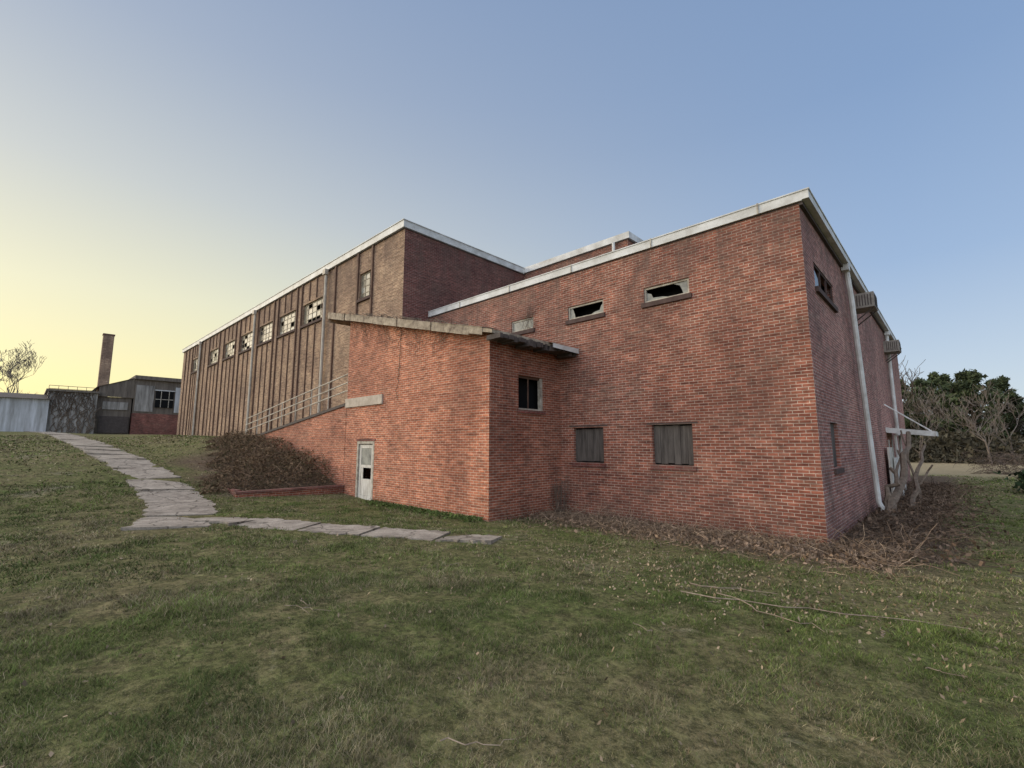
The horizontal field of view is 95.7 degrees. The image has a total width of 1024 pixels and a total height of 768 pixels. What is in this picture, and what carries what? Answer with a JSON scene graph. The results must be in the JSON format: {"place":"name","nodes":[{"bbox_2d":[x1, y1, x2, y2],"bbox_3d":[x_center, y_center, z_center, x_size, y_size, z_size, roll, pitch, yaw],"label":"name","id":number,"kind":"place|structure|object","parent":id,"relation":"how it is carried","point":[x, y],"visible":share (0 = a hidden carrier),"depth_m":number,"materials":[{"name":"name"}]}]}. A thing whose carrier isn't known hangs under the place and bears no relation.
{"place":"outdoors","nodes":[
{"label":"outdoors","id":0,"kind":"place"},
{"bbox_2d":[24,431,217,530],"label":"concrete path","id":1,"kind":"structure","parent":0,"point":[169,498],"depth_m":13.87,"materials":[{"name":"grey concrete"}]},
{"bbox_2d":[183,517,501,544],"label":"concrete path","id":2,"kind":"structure","parent":0,"point":[354,530],"depth_m":9.64,"materials":[{"name":"grey concrete"}]},
{"bbox_2d":[0,431,1023,767],"bbox_3d":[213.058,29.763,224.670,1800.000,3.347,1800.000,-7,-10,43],"label":"ground","id":3,"kind":"structure","parent":0,"point":[690,727],"depth_m":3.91,"materials":[{"name":"green plant"}]},
{"bbox_2d":[0,340,45,392],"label":"bare tree","id":4,"kind":"object","parent":3,"relation":"on","point":[9,371],"visible":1,"depth_m":59.03,"materials":[{"name":"plant"}]},
{"bbox_2d":[0,392,49,431],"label":"shed","id":5,"kind":"structure","parent":3,"relation":"on","point":[21,412],"depth_m":42.77,"materials":[{"name":"grey metal"}]},
{"bbox_2d":[44,385,101,433],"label":"concrete outbuilding","id":6,"kind":"structure","parent":3,"relation":"on","point":[72,411],"depth_m":45.24,"materials":[{"name":"grey concrete"}]},
{"bbox_2d":[92,375,181,434],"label":"brick outbuilding","id":7,"kind":"structure","parent":3,"relation":"on","point":[146,405],"depth_m":49.26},
{"bbox_2d":[97,333,114,396],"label":"brick chimney","id":8,"kind":"object","parent":7,"relation":"on","point":[106,359],"visible":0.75,"depth_m":50.25,"materials":[{"name":"brown brick"}]},
{"bbox_2d":[187,427,336,494],"bbox_3d":[-11.724,2.752,19.167,11.462,2.611,5.064,-7,-10,43],"label":"vine thicket","id":9,"kind":"object","parent":3,"relation":"on","point":[242,439],"visible":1,"depth_m":17.20,"materials":[{"name":"plant"}]},
{"bbox_2d":[227,485,343,497],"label":"planter wall","id":10,"kind":"structure","parent":3,"relation":"on","point":[315,490],"depth_m":15.25,"materials":[{"name":"red brick"}]},
{"bbox_2d":[259,403,346,484],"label":"ramp","id":11,"kind":"structure","parent":3,"relation":"on","point":[323,432],"depth_m":18.09,"materials":[{"name":"red brick"}]},
{"bbox_2d":[245,374,347,434],"bbox_3d":[-10.139,1.274,20.991,11.385,2.394,0.050,-7,-10,43],"label":"ramp handrail","id":12,"kind":"object","parent":11,"relation":"on","point":[311,404],"visible":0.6,"depth_m":20.31,"materials":[{"name":"grey metal"}]},
{"bbox_2d":[176,229,523,435],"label":"gym walls","id":13,"kind":"structure","parent":3,"relation":"on","point":[416,275],"depth_m":22.09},
{"bbox_2d":[192,269,327,434],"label":"gym downspouts","id":14,"kind":"object","parent":13,"relation":"attached to","point":[324,273],"visible":0.85,"depth_m":28.91,"materials":[{"name":"grey metal"}]},
{"bbox_2d":[178,245,374,435],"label":"gym ribs","id":15,"kind":"object","parent":13,"relation":"attached to","point":[357,301],"visible":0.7,"depth_m":27.79,"materials":[{"name":"brown wood"}]},
{"bbox_2d":[193,271,370,371],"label":"gym windows","id":16,"kind":"structure","parent":13,"relation":"in","point":[313,313],"depth_m":26.60,"materials":[{"name":"white glass"}]},
{"bbox_2d":[182,218,524,356],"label":"gym roof","id":17,"kind":"structure","parent":13,"relation":"on","point":[392,230],"depth_m":21.70,"materials":[{"name":"white metal"}]},
{"bbox_2d":[358,495,484,522],"bbox_3d":[-2.831,3.477,12.907,5.493,0.328,1.291,-7,-10,43],"label":"weed clump","id":18,"kind":"object","parent":3,"relation":"on","point":[449,514],"visible":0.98,"depth_m":12.62,"materials":[{"name":"green plant"}]},
{"bbox_2d":[343,321,561,521],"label":"annex walls","id":19,"kind":"structure","parent":3,"relation":"on","point":[447,427],"depth_m":13.17,"materials":[{"name":"red brick"}]},
{"bbox_2d":[345,394,382,407],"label":"concrete lintel","id":20,"kind":"structure","parent":19,"relation":"attached to","point":[365,401],"depth_m":16.03,"materials":[{"name":"grey concrete"}]},
{"bbox_2d":[355,439,374,500],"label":"annex door","id":21,"kind":"structure","parent":19,"relation":"in","point":[364,487],"depth_m":15.81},
{"bbox_2d":[328,312,578,358],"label":"annex roof","id":22,"kind":"structure","parent":19,"relation":"on","point":[535,345],"depth_m":13.01,"materials":[{"name":"grey concrete"}]},
{"bbox_2d":[344,308,569,513],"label":"climbing vines","id":23,"kind":"object","parent":19,"relation":"attached to","point":[555,491],"visible":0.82,"depth_m":14.12,"materials":[{"name":"brown plant"}]},
{"bbox_2d":[0,496,1023,767],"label":"fallen leaves","id":24,"kind":"object","parent":3,"relation":"on","point":[24,684],"depth_m":5.41,"materials":[{"name":"brown plant"}]},
{"bbox_2d":[9,380,1023,464],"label":"distant bare trees","id":25,"kind":"object","parent":3,"relation":"on","point":[930,410],"visible":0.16,"depth_m":50.58,"materials":[{"name":"brown plant"}]},
{"bbox_2d":[430,204,910,543],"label":"block walls","id":26,"kind":"structure","parent":3,"relation":"on","point":[744,356],"depth_m":11.25,"materials":[{"name":"red brick"}]},
{"bbox_2d":[428,187,901,351],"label":"block roof","id":27,"kind":"structure","parent":26,"relation":"on","point":[806,201],"depth_m":12.83,"materials":[{"name":"white metal"}]},
{"bbox_2d":[512,263,894,473],"bbox_3d":[8.411,0.684,14.195,17.758,6.330,7.257,2,-8,-14],"label":"window and door units","id":28,"kind":"structure","parent":26,"relation":"in","point":[673,444],"depth_m":12.36,"materials":[{"name":"wood"}]},
{"bbox_2d":[841,263,899,510],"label":"wall downspouts","id":29,"kind":"structure","parent":26,"relation":"attached to","point":[845,269],"depth_m":13.46,"materials":[{"name":"white metal"}]},
{"bbox_2d":[854,291,900,362],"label":"air conditioner units","id":30,"kind":"object","parent":26,"relation":"attached to","point":[865,302],"visible":0.96,"depth_m":14.67},
{"bbox_2d":[884,404,938,494],"bbox_3d":[15.760,2.575,18.195,1.477,3.621,3.850,-7,-10,43],"label":"door canopy","id":31,"kind":"object","parent":26,"relation":"attached to","point":[892,462],"visible":0.66,"depth_m":17.87,"materials":[{"name":"white metal"}]},
{"bbox_2d":[483,499,934,583],"bbox_3d":[3.092,2.963,9.755,8.605,0.728,3.936,-7,-10,43],"label":"dead brush","id":32,"kind":"object","parent":3,"relation":"on","point":[748,540],"visible":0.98,"depth_m":9.07,"materials":[{"name":"brown plant"}]},
{"bbox_2d":[883,430,932,516],"bbox_3d":[13.043,2.789,15.217,1.172,2.700,6.610,-7,-10,43],"label":"dead tree trunk","id":33,"kind":"object","parent":3,"relation":"on","point":[899,483],"visible":0.93,"depth_m":14.57,"materials":[{"name":"wood"}]},
{"bbox_2d":[900,379,922,428],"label":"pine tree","id":34,"kind":"object","parent":3,"relation":"on","point":[903,389],"visible":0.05,"depth_m":66.83,"materials":[{"name":"green plant"}]},
{"bbox_2d":[898,358,925,410],"bbox_3d":[24.744,1.910,29.904,2.742,8.002,5.368,-4,-8,26],"label":"bare tree","id":35,"kind":"object","parent":3,"relation":"on","point":[903,383],"visible":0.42,"depth_m":28.74,"materials":[{"name":"brown plant"}]},
{"bbox_2d":[903,402,932,447],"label":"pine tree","id":36,"kind":"object","parent":3,"relation":"on","point":[906,411],"visible":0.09,"depth_m":63.69,"materials":[{"name":"green plant"}]},
{"bbox_2d":[821,475,1023,575],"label":"dead brush","id":37,"kind":"object","parent":3,"relation":"on","point":[933,490],"visible":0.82,"depth_m":10.48,"materials":[{"name":"brown plant"}]},
{"bbox_2d":[903,377,946,455],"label":"pine tree","id":38,"kind":"object","parent":3,"relation":"on","point":[923,382],"visible":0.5,"depth_m":58.02,"materials":[{"name":"green plant"}]},
{"bbox_2d":[922,371,969,458],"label":"pine tree","id":39,"kind":"object","parent":3,"relation":"on","point":[936,378],"visible":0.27,"depth_m":64.86,"materials":[{"name":"green plant"}]},
{"bbox_2d":[943,382,981,453],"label":"pine tree","id":40,"kind":"object","parent":3,"relation":"on","point":[957,390],"visible":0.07,"depth_m":68.70,"materials":[{"name":"green plant"}]},
{"bbox_2d":[909,428,1023,464],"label":"distant undergrowth","id":41,"kind":"object","parent":3,"relation":"on","point":[947,440],"visible":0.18,"depth_m":50.28,"materials":[{"name":"green plant"}]},
{"bbox_2d":[929,368,1010,457],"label":"pine tree","id":42,"kind":"object","parent":3,"relation":"on","point":[965,381],"visible":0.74,"depth_m":53.35,"materials":[{"name":"green plant"}]},
{"bbox_2d":[952,445,1023,474],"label":"bare bush","id":43,"kind":"object","parent":3,"relation":"on","point":[1005,462],"visible":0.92,"depth_m":32.08,"materials":[{"name":"brown plant"}]},
{"bbox_2d":[978,375,1023,450],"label":"pine tree","id":44,"kind":"object","parent":3,"relation":"on","point":[1004,386],"visible":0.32,"depth_m":58.27,"materials":[{"name":"green plant"}]},
{"bbox_2d":[993,469,1023,493],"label":"green bush","id":45,"kind":"object","parent":3,"relation":"on","point":[1020,474],"visible":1,"depth_m":19.15,"materials":[{"name":"green plant"}]},
{"bbox_2d":[1002,395,1023,448],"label":"pine tree","id":46,"kind":"object","parent":3,"relation":"on","point":[1014,421],"visible":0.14,"depth_m":59.02,"materials":[{"name":"green plant"}]},
{"bbox_2d":[0,0,1023,429],"label":"sky","id":47,"kind":"structure","parent":0,"point":[169,169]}
]}

